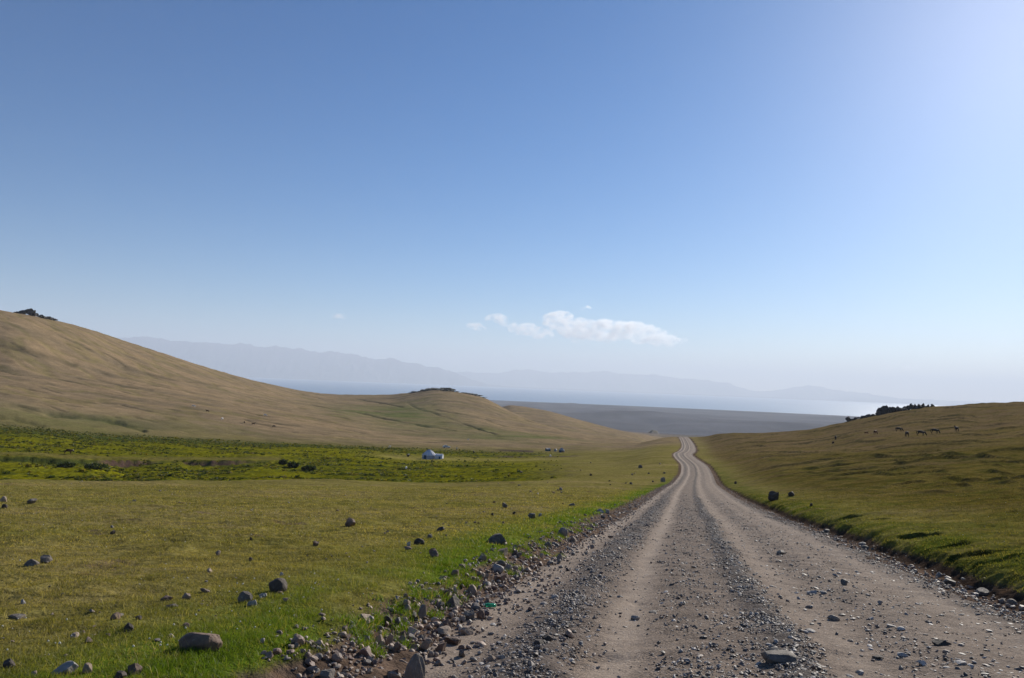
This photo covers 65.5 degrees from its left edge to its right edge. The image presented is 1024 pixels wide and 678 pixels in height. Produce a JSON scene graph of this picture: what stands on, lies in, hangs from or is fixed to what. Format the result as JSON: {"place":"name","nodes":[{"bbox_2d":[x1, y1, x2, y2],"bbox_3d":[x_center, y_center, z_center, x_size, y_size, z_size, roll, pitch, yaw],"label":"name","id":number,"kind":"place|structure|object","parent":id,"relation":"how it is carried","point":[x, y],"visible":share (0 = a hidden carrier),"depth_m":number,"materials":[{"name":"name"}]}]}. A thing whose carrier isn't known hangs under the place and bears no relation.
{"place":"outdoors","nodes":[
{"label":"outdoors","id":0,"kind":"place"},
{"bbox_2d":[118,336,505,386],"bbox_3d":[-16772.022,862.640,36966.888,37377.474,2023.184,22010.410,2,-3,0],"label":"mountain range","id":1,"kind":"structure","parent":0,"point":[249,360],"depth_m":38696.37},
{"bbox_2d":[0,310,1023,677],"bbox_3d":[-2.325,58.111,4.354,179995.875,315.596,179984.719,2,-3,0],"label":"ground","id":2,"kind":"structure","parent":0,"point":[68,378],"depth_m":147.92,"materials":[{"name":"green plant"}]},
{"bbox_2d":[0,496,6,501],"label":"boulder","id":3,"kind":"object","parent":2,"relation":"on","point":[3,498],"visible":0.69,"depth_m":29.66,"materials":[{"name":"beige stone"}]},
{"bbox_2d":[3,658,15,668],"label":"rock","id":4,"kind":"object","parent":2,"relation":"on","point":[8,662],"visible":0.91,"depth_m":4.90,"materials":[{"name":"stone"}]},
{"bbox_2d":[8,614,25,618],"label":"rock","id":5,"kind":"object","parent":2,"relation":"on","point":[16,616],"visible":0.99,"depth_m":6.57,"materials":[{"name":"grey stone"}]},
{"bbox_2d":[13,308,38,316],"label":"rock outcrop","id":6,"kind":"object","parent":2,"relation":"on","point":[31,311],"visible":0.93,"depth_m":830.16,"materials":[{"name":"grey stone"}]},
{"bbox_2d":[27,498,36,502],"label":"boulder","id":7,"kind":"object","parent":2,"relation":"on","point":[33,500],"visible":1,"depth_m":27.09,"materials":[{"name":"grey stone"}]},
{"bbox_2d":[24,559,39,565],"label":"rock","id":8,"kind":"object","parent":2,"relation":"on","point":[30,562],"visible":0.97,"depth_m":9.89,"materials":[{"name":"grey stone"}]},
{"bbox_2d":[40,555,52,562],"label":"rock","id":9,"kind":"object","parent":2,"relation":"on","point":[45,558],"visible":1,"depth_m":10.06,"materials":[{"name":"grey stone"}]},
{"bbox_2d":[38,315,57,320],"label":"rock outcrop","id":10,"kind":"object","parent":2,"relation":"on","point":[47,317],"visible":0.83,"depth_m":858.20,"materials":[{"name":"grey stone"}]},
{"bbox_2d":[51,661,78,674],"bbox_3d":[-2.731,2.017,4.857,0.146,0.086,0.111,-9,-6,-8],"label":"rock","id":11,"kind":"object","parent":2,"relation":"on","point":[68,666],"visible":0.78,"depth_m":4.84,"materials":[{"name":"stone"}]},
{"bbox_2d":[57,462,76,467],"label":"bush","id":12,"kind":"object","parent":2,"relation":"on","point":[69,465],"visible":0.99,"depth_m":189.23,"materials":[{"name":"green plant"}]},
{"bbox_2d":[82,663,91,672],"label":"rock","id":13,"kind":"object","parent":2,"relation":"on","point":[87,666],"visible":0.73,"depth_m":4.88,"materials":[{"name":"beige stone"}]},
{"bbox_2d":[83,463,105,469],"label":"bush","id":14,"kind":"object","parent":2,"relation":"on","point":[88,466],"visible":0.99,"depth_m":180.24,"materials":[{"name":"green plant"}]},
{"bbox_2d":[110,612,120,619],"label":"rock","id":15,"kind":"object","parent":2,"relation":"on","point":[115,615],"visible":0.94,"depth_m":6.44,"materials":[{"name":"brown stone"}]},
{"bbox_2d":[115,671,126,677],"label":"rock","id":16,"kind":"object","parent":2,"relation":"on","point":[120,674],"visible":0.97,"depth_m":4.79,"materials":[{"name":"stone"}]},
{"bbox_2d":[124,623,133,631],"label":"rock","id":17,"kind":"object","parent":2,"relation":"on","point":[130,626],"visible":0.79,"depth_m":6.04,"materials":[{"name":"stone"}]},
{"bbox_2d":[128,663,141,674],"bbox_3d":[-2.337,2.052,4.925,0.077,0.089,0.063,2,-3,0],"label":"rock","id":18,"kind":"object","parent":2,"relation":"on","point":[134,666],"visible":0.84,"depth_m":4.92,"materials":[{"name":"grey stone"}]},
{"bbox_2d":[160,595,172,600],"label":"rock","id":19,"kind":"object","parent":2,"relation":"on","point":[166,597],"visible":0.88,"depth_m":7.31,"materials":[{"name":"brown stone"}]},
{"bbox_2d":[182,593,190,598],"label":"rock","id":20,"kind":"object","parent":2,"relation":"on","point":[186,595],"visible":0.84,"depth_m":7.53,"materials":[{"name":"beige stone"}]},
{"bbox_2d":[179,632,222,651],"bbox_3d":[-2.195,2.153,5.606,0.284,0.187,0.178,-9,-7,15],"label":"boulder","id":21,"kind":"object","parent":2,"relation":"on","point":[204,641],"visible":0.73,"depth_m":5.55,"materials":[{"name":"grey stone"}]},
{"bbox_2d":[238,591,252,601],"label":"rock","id":22,"kind":"object","parent":2,"relation":"on","point":[246,596],"visible":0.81,"depth_m":7.56,"materials":[{"name":"grey stone"}]},
{"bbox_2d":[247,600,256,605],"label":"rock","id":23,"kind":"object","parent":2,"relation":"on","point":[252,602],"visible":0.84,"depth_m":7.36,"materials":[{"name":"stone"}]},
{"bbox_2d":[0,539,513,677],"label":"grass","id":24,"kind":"structure","parent":2,"relation":"on","point":[190,651],"depth_m":7.23,"materials":[{"name":"green plant"}]},
{"bbox_2d":[269,578,287,592],"bbox_3d":[-2.414,2.556,8.204,0.191,0.175,0.180,-21,-12,10],"label":"boulder","id":25,"kind":"object","parent":2,"relation":"on","point":[277,584],"visible":0.77,"depth_m":8.14,"materials":[{"name":"stone"}]},
{"bbox_2d":[0,424,561,482],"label":"shrubbery","id":26,"kind":"object","parent":2,"relation":"on","point":[206,471],"visible":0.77,"depth_m":248.62,"materials":[{"name":"green plant"}]},
{"bbox_2d":[278,459,287,464],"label":"bush","id":27,"kind":"object","parent":2,"relation":"on","point":[283,462],"visible":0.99,"depth_m":228.75,"materials":[{"name":"green plant"}]},
{"bbox_2d":[287,462,299,467],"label":"bush","id":28,"kind":"object","parent":2,"relation":"on","point":[290,464],"visible":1,"depth_m":218.91,"materials":[{"name":"green plant"}]},
{"bbox_2d":[0,500,611,676],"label":"dry stalks","id":29,"kind":"object","parent":2,"relation":"on","point":[195,595],"visible":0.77,"depth_m":7.47,"materials":[{"name":"beige plant"}]},
{"bbox_2d":[301,465,316,470],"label":"bush","id":30,"kind":"object","parent":2,"relation":"on","point":[308,468],"visible":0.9,"depth_m":212.00,"materials":[{"name":"green plant"}]},
{"bbox_2d":[1,478,627,656],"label":"field pebbles","id":31,"kind":"object","parent":2,"relation":"on","point":[89,639],"visible":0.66,"depth_m":7.03,"materials":[{"name":"stone"}]},
{"bbox_2d":[319,668,335,677],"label":"boulder","id":32,"kind":"object","parent":2,"relation":"on","point":[328,673],"visible":1,"depth_m":5.58,"materials":[{"name":"grey stone"}]},
{"bbox_2d":[345,517,355,526],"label":"boulder","id":33,"kind":"object","parent":2,"relation":"on","point":[350,522],"visible":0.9,"depth_m":16.79,"materials":[{"name":"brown stone"}]},
{"bbox_2d":[375,634,382,645],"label":"rock","id":34,"kind":"object","parent":2,"relation":"on","point":[379,639],"visible":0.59,"depth_m":6.84,"materials":[{"name":"beige stone"}]},
{"bbox_2d":[384,615,391,623],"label":"rock","id":35,"kind":"object","parent":2,"relation":"on","point":[388,618],"visible":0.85,"depth_m":7.55,"materials":[{"name":"stone"}]},
{"bbox_2d":[386,633,393,644],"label":"rock","id":36,"kind":"object","parent":2,"relation":"on","point":[390,637],"visible":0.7,"depth_m":6.88,"materials":[{"name":"beige stone"}]},
{"bbox_2d":[399,635,405,643],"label":"rock","id":37,"kind":"object","parent":2,"relation":"on","point":[402,637],"visible":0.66,"depth_m":7.03,"materials":[{"name":"grey stone"}]},
{"bbox_2d":[403,599,410,606],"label":"rock","id":38,"kind":"object","parent":2,"relation":"on","point":[407,601],"visible":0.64,"depth_m":8.20,"materials":[{"name":"beige stone"}]},
{"bbox_2d":[407,626,417,635],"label":"rock","id":39,"kind":"object","parent":2,"relation":"on","point":[411,629],"visible":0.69,"depth_m":7.37,"materials":[{"name":"beige stone"}]},
{"bbox_2d":[404,653,424,677],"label":"boulder","id":40,"kind":"object","parent":2,"relation":"on","point":[415,667],"visible":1,"depth_m":5.90,"materials":[{"name":"grey stone"}]},
{"bbox_2d":[414,538,424,544],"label":"rock","id":41,"kind":"object","parent":2,"relation":"on","point":[417,541],"visible":0.66,"depth_m":13.60,"materials":[{"name":"stone"}]},
{"bbox_2d":[417,604,426,618],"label":"rock","id":42,"kind":"object","parent":2,"relation":"on","point":[422,612],"visible":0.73,"depth_m":8.08,"materials":[{"name":"grey stone"}]},
{"bbox_2d":[422,449,435,458],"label":"yurt","id":43,"kind":"object","parent":2,"relation":"on","point":[429,454],"visible":0.98,"depth_m":313.71,"materials":[{"name":"white fabric"}]},
{"bbox_2d":[429,548,438,556],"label":"rock","id":44,"kind":"object","parent":2,"relation":"on","point":[433,552],"visible":0.94,"depth_m":11.81,"materials":[{"name":"grey stone"}]},
{"bbox_2d":[409,388,458,392],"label":"rock outcrop","id":45,"kind":"object","parent":2,"relation":"on","point":[445,389],"visible":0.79,"depth_m":1241.02,"materials":[{"name":"grey stone"}]},
{"bbox_2d":[435,454,443,458],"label":"tent","id":46,"kind":"object","parent":2,"relation":"on","point":[439,456],"visible":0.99,"depth_m":312.45,"materials":[{"name":"white fabric"}]},
{"bbox_2d":[437,625,451,634],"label":"rock","id":47,"kind":"object","parent":2,"relation":"on","point":[445,630],"visible":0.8,"depth_m":7.62,"materials":[{"name":"beige stone"}]},
{"bbox_2d":[442,589,449,596],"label":"rock","id":48,"kind":"object","parent":2,"relation":"on","point":[446,590],"visible":0.58,"depth_m":9.25,"materials":[{"name":"grey stone"}]},
{"bbox_2d":[443,618,451,628],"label":"rock","id":49,"kind":"object","parent":2,"relation":"on","point":[447,621],"visible":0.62,"depth_m":7.86,"materials":[{"name":"grey stone"}]},
{"bbox_2d":[446,595,459,608],"bbox_3d":[-0.661,2.926,8.794,0.162,0.171,0.146,5,3,-2],"label":"rock","id":50,"kind":"object","parent":2,"relation":"on","point":[454,600],"visible":0.61,"depth_m":8.78,"materials":[{"name":"grey stone"}]},
{"bbox_2d":[451,570,458,576],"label":"rock","id":51,"kind":"object","parent":2,"relation":"on","point":[456,572],"visible":0.76,"depth_m":10.22,"materials":[{"name":"grey stone"}]},
{"bbox_2d":[331,518,596,658],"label":"grass tufts","id":52,"kind":"object","parent":2,"relation":"on","point":[398,628],"visible":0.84,"depth_m":8.51,"materials":[{"name":"green plant"}]},
{"bbox_2d":[467,584,477,595],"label":"rock","id":53,"kind":"object","parent":2,"relation":"on","point":[472,588],"visible":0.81,"depth_m":9.79,"materials":[{"name":"beige stone"}]},
{"bbox_2d":[461,392,484,397],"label":"rock outcrop","id":54,"kind":"object","parent":2,"relation":"on","point":[472,394],"visible":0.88,"depth_m":1214.12,"materials":[{"name":"grey stone"}]},
{"bbox_2d":[478,555,486,560],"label":"rock","id":55,"kind":"object","parent":2,"relation":"on","point":[482,557],"visible":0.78,"depth_m":11.95,"materials":[{"name":"beige stone"}]},
{"bbox_2d":[487,533,505,544],"bbox_3d":[-0.285,3.695,14.603,0.345,0.230,0.246,-10,0,-9],"label":"boulder","id":56,"kind":"object","parent":2,"relation":"on","point":[499,538],"visible":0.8,"depth_m":14.52,"materials":[{"name":"grey stone"}]},
{"bbox_2d":[492,563,503,572],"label":"rock","id":57,"kind":"object","parent":2,"relation":"on","point":[495,567],"visible":0.84,"depth_m":11.70,"materials":[{"name":"stone"}]},
{"bbox_2d":[494,573,506,581],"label":"rock","id":58,"kind":"object","parent":2,"relation":"on","point":[501,577],"visible":0.84,"depth_m":11.08,"materials":[{"name":"grey stone"}]},
{"bbox_2d":[498,560,505,566],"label":"rock","id":59,"kind":"object","parent":2,"relation":"on","point":[502,563],"visible":0.67,"depth_m":12.13,"materials":[{"name":"grey stone"}]},
{"bbox_2d":[498,547,507,555],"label":"rock","id":60,"kind":"object","parent":2,"relation":"on","point":[505,550],"visible":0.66,"depth_m":13.26,"materials":[{"name":"beige stone"}]},
{"bbox_2d":[528,513,534,518],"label":"rock","id":61,"kind":"object","parent":2,"relation":"on","point":[531,515],"visible":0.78,"depth_m":22.41,"materials":[{"name":"grey stone"}]},
{"bbox_2d":[544,542,552,548],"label":"rock","id":62,"kind":"object","parent":2,"relation":"on","point":[548,544],"visible":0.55,"depth_m":15.81,"materials":[{"name":"grey stone"}]},
{"bbox_2d":[557,554,562,560],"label":"rock","id":63,"kind":"object","parent":2,"relation":"on","point":[559,556],"visible":0.61,"depth_m":14.15,"materials":[{"name":"grey stone"}]},
{"bbox_2d":[558,527,567,536],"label":"boulder","id":64,"kind":"object","parent":2,"relation":"on","point":[563,531],"visible":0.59,"depth_m":18.32,"materials":[{"name":"grey stone"}]},
{"bbox_2d":[570,537,575,542],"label":"rock","id":65,"kind":"object","parent":2,"relation":"on","point":[572,539],"visible":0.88,"depth_m":17.77,"materials":[{"name":"beige stone"}]},
{"bbox_2d":[260,476,1023,677],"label":"rubble","id":66,"kind":"object","parent":2,"relation":"on","point":[297,640],"visible":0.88,"depth_m":8.74,"materials":[{"name":"stone"}]},
{"bbox_2d":[360,614,371,621],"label":"rock","id":67,"kind":"object","parent":66,"relation":"on","point":[364,615],"visible":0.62,"depth_m":7.26,"materials":[{"name":"beige stone"}]},
{"bbox_2d":[393,641,400,651],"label":"rock","id":68,"kind":"object","parent":66,"relation":"on","point":[397,645],"visible":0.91,"depth_m":6.68,"materials":[{"name":"grey stone"}]},
{"bbox_2d":[419,638,431,650],"bbox_3d":[-0.754,2.690,6.995,0.083,0.143,0.075,45,12,12],"label":"rock","id":69,"kind":"object","parent":66,"relation":"on","point":[424,645],"visible":0.99,"depth_m":6.97,"materials":[{"name":"beige stone"}]},
{"bbox_2d":[768,491,778,500],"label":"boulder","id":70,"kind":"object","parent":2,"relation":"on","point":[773,495],"visible":0.91,"depth_m":53.08,"materials":[{"name":"stone"}]},
{"bbox_2d":[845,414,875,420],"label":"rock outcrop","id":71,"kind":"object","parent":2,"relation":"on","point":[855,418],"visible":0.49,"depth_m":416.94,"materials":[{"name":"black stone"}]},
{"bbox_2d":[875,403,933,414],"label":"rock outcrop","id":72,"kind":"object","parent":2,"relation":"on","point":[886,409],"visible":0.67,"depth_m":406.34,"materials":[{"name":"black stone"}]},
{"bbox_2d":[930,428,939,433],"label":"horse","id":73,"kind":"object","parent":2,"relation":"on","point":[934,429],"visible":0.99,"depth_m":227.70},
{"bbox_2d":[942,578,955,585],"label":"rock","id":74,"kind":"object","parent":2,"relation":"on","point":[946,581],"visible":0.77,"depth_m":14.06,"materials":[{"name":"grey stone"}]},
{"bbox_2d":[976,587,989,595],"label":"rock","id":75,"kind":"object","parent":2,"relation":"on","point":[981,591],"visible":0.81,"depth_m":12.86,"materials":[{"name":"grey stone"}]},
{"bbox_2d":[1006,599,1016,604],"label":"rock","id":76,"kind":"object","parent":2,"relation":"on","point":[1011,601],"visible":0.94,"depth_m":11.93,"materials":[{"name":"grey stone"}]},
{"bbox_2d":[0,0,1023,402],"label":"sky","id":77,"kind":"structure","parent":0,"point":[754,195],"materials":[{"name":"blue"}]},
{"bbox_2d":[243,377,944,416],"bbox_3d":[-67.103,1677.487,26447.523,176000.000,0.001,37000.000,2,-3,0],"label":"lake water","id":78,"kind":"structure","parent":0,"point":[825,407],"depth_m":15563.11,"materials":[{"name":"blue liquid"}]},
{"bbox_2d":[647,430,658,433],"bbox_3d":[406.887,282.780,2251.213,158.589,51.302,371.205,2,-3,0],"label":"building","id":79,"kind":"structure","parent":0,"point":[653,432],"depth_m":2220.46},
{"bbox_2d":[404,437,1023,677],"bbox_3d":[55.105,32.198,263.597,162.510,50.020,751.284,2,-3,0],"label":"gravel road","id":80,"kind":"structure","parent":0,"point":[630,646],"depth_m":9.49,"materials":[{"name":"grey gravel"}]},
{"bbox_2d":[434,659,441,665],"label":"rock","id":81,"kind":"object","parent":80,"relation":"on","point":[437,662],"visible":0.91,"depth_m":6.58,"materials":[{"name":"beige stone"}]},
{"bbox_2d":[436,642,445,651],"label":"rock","id":82,"kind":"object","parent":80,"relation":"on","point":[441,646],"visible":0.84,"depth_m":6.97,"materials":[{"name":"brown stone"}]},
{"bbox_2d":[445,636,460,644],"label":"rock","id":83,"kind":"object","parent":80,"relation":"on","point":[453,640],"visible":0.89,"depth_m":7.28,"materials":[{"name":"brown stone"}]},
{"bbox_2d":[461,627,473,634],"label":"rock","id":84,"kind":"object","parent":80,"relation":"on","point":[466,630],"visible":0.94,"depth_m":7.74,"materials":[{"name":"beige stone"}]},
{"bbox_2d":[463,610,473,619],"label":"rock","id":85,"kind":"object","parent":80,"relation":"on","point":[468,614],"visible":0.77,"depth_m":8.38,"materials":[{"name":"grey stone"}]},
{"bbox_2d":[477,609,484,618],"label":"rock","id":86,"kind":"object","parent":80,"relation":"on","point":[480,614],"visible":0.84,"depth_m":8.44,"materials":[{"name":"brown stone"}]},
{"bbox_2d":[483,603,495,607],"bbox_3d":[-0.261,3.044,9.108,0.159,0.047,0.047,15,-9,-27],"label":"plastic bottle","id":87,"kind":"object","parent":80,"relation":"on","point":[493,605],"visible":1,"depth_m":9.10,"materials":[{"name":"green plastic"}]},
{"bbox_2d":[486,655,495,661],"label":"rock","id":88,"kind":"object","parent":80,"relation":"on","point":[490,658],"visible":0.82,"depth_m":6.50,"materials":[{"name":"beige stone"}]},
{"bbox_2d":[534,639,543,644],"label":"rock","id":89,"kind":"object","parent":80,"relation":"on","point":[539,641],"visible":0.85,"depth_m":6.95,"materials":[{"name":"stone"}]},
{"bbox_2d":[541,634,552,641],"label":"rock","id":90,"kind":"object","parent":80,"relation":"on","point":[548,637],"visible":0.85,"depth_m":7.06,"materials":[{"name":"stone"}]},
{"bbox_2d":[761,650,796,665],"bbox_3d":[2.244,2.683,6.696,0.283,0.117,0.230,2,3,9],"label":"boulder","id":91,"kind":"object","parent":80,"relation":"on","point":[776,657],"visible":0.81,"depth_m":6.63,"materials":[{"name":"grey stone"}]},
{"bbox_2d":[777,550,784,554],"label":"rock","id":92,"kind":"object","parent":80,"relation":"on","point":[780,552],"visible":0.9,"depth_m":16.95,"materials":[{"name":"grey stone"}]},
{"bbox_2d":[804,628,814,632],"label":"rock","id":93,"kind":"object","parent":80,"relation":"on","point":[810,630],"visible":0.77,"depth_m":8.33,"materials":[{"name":"stone"}]},
{"bbox_2d":[807,590,816,593],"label":"rock","id":94,"kind":"object","parent":80,"relation":"on","point":[812,591],"visible":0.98,"depth_m":11.27,"materials":[{"name":"stone"}]},
{"bbox_2d":[827,615,839,620],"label":"rock","id":95,"kind":"object","parent":80,"relation":"on","point":[832,617],"visible":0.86,"depth_m":9.31,"materials":[{"name":"grey stone"}]},
{"bbox_2d":[841,579,847,584],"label":"rock","id":96,"kind":"object","parent":80,"relation":"on","point":[844,582],"visible":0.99,"depth_m":11.96,"materials":[{"name":"grey stone"}]},
{"bbox_2d":[872,655,882,658],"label":"rock","id":97,"kind":"object","parent":80,"relation":"on","point":[878,657],"visible":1,"depth_m":7.32,"materials":[{"name":"stone"}]},
{"bbox_2d":[897,652,908,656],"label":"rock","id":98,"kind":"object","parent":80,"relation":"on","point":[900,654],"visible":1,"depth_m":7.34,"materials":[{"name":"stone"}]},
{"bbox_2d":[917,660,926,665],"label":"rock","id":99,"kind":"object","parent":80,"relation":"on","point":[922,662],"visible":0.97,"depth_m":7.08,"materials":[{"name":"stone"}]},
{"bbox_2d":[932,639,951,645],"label":"rock","id":100,"kind":"object","parent":80,"relation":"on","point":[938,642],"visible":1,"depth_m":7.76,"materials":[{"name":"stone"}]},
{"bbox_2d":[955,660,966,664],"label":"rock","id":101,"kind":"object","parent":80,"relation":"on","point":[959,662],"visible":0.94,"depth_m":6.99,"materials":[{"name":"stone"}]},
{"bbox_2d":[455,369,1006,403],"bbox_3d":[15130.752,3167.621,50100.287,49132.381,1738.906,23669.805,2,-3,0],"label":"distant mountain range","id":102,"kind":"structure","parent":0,"point":[604,380],"depth_m":51215.55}
]}

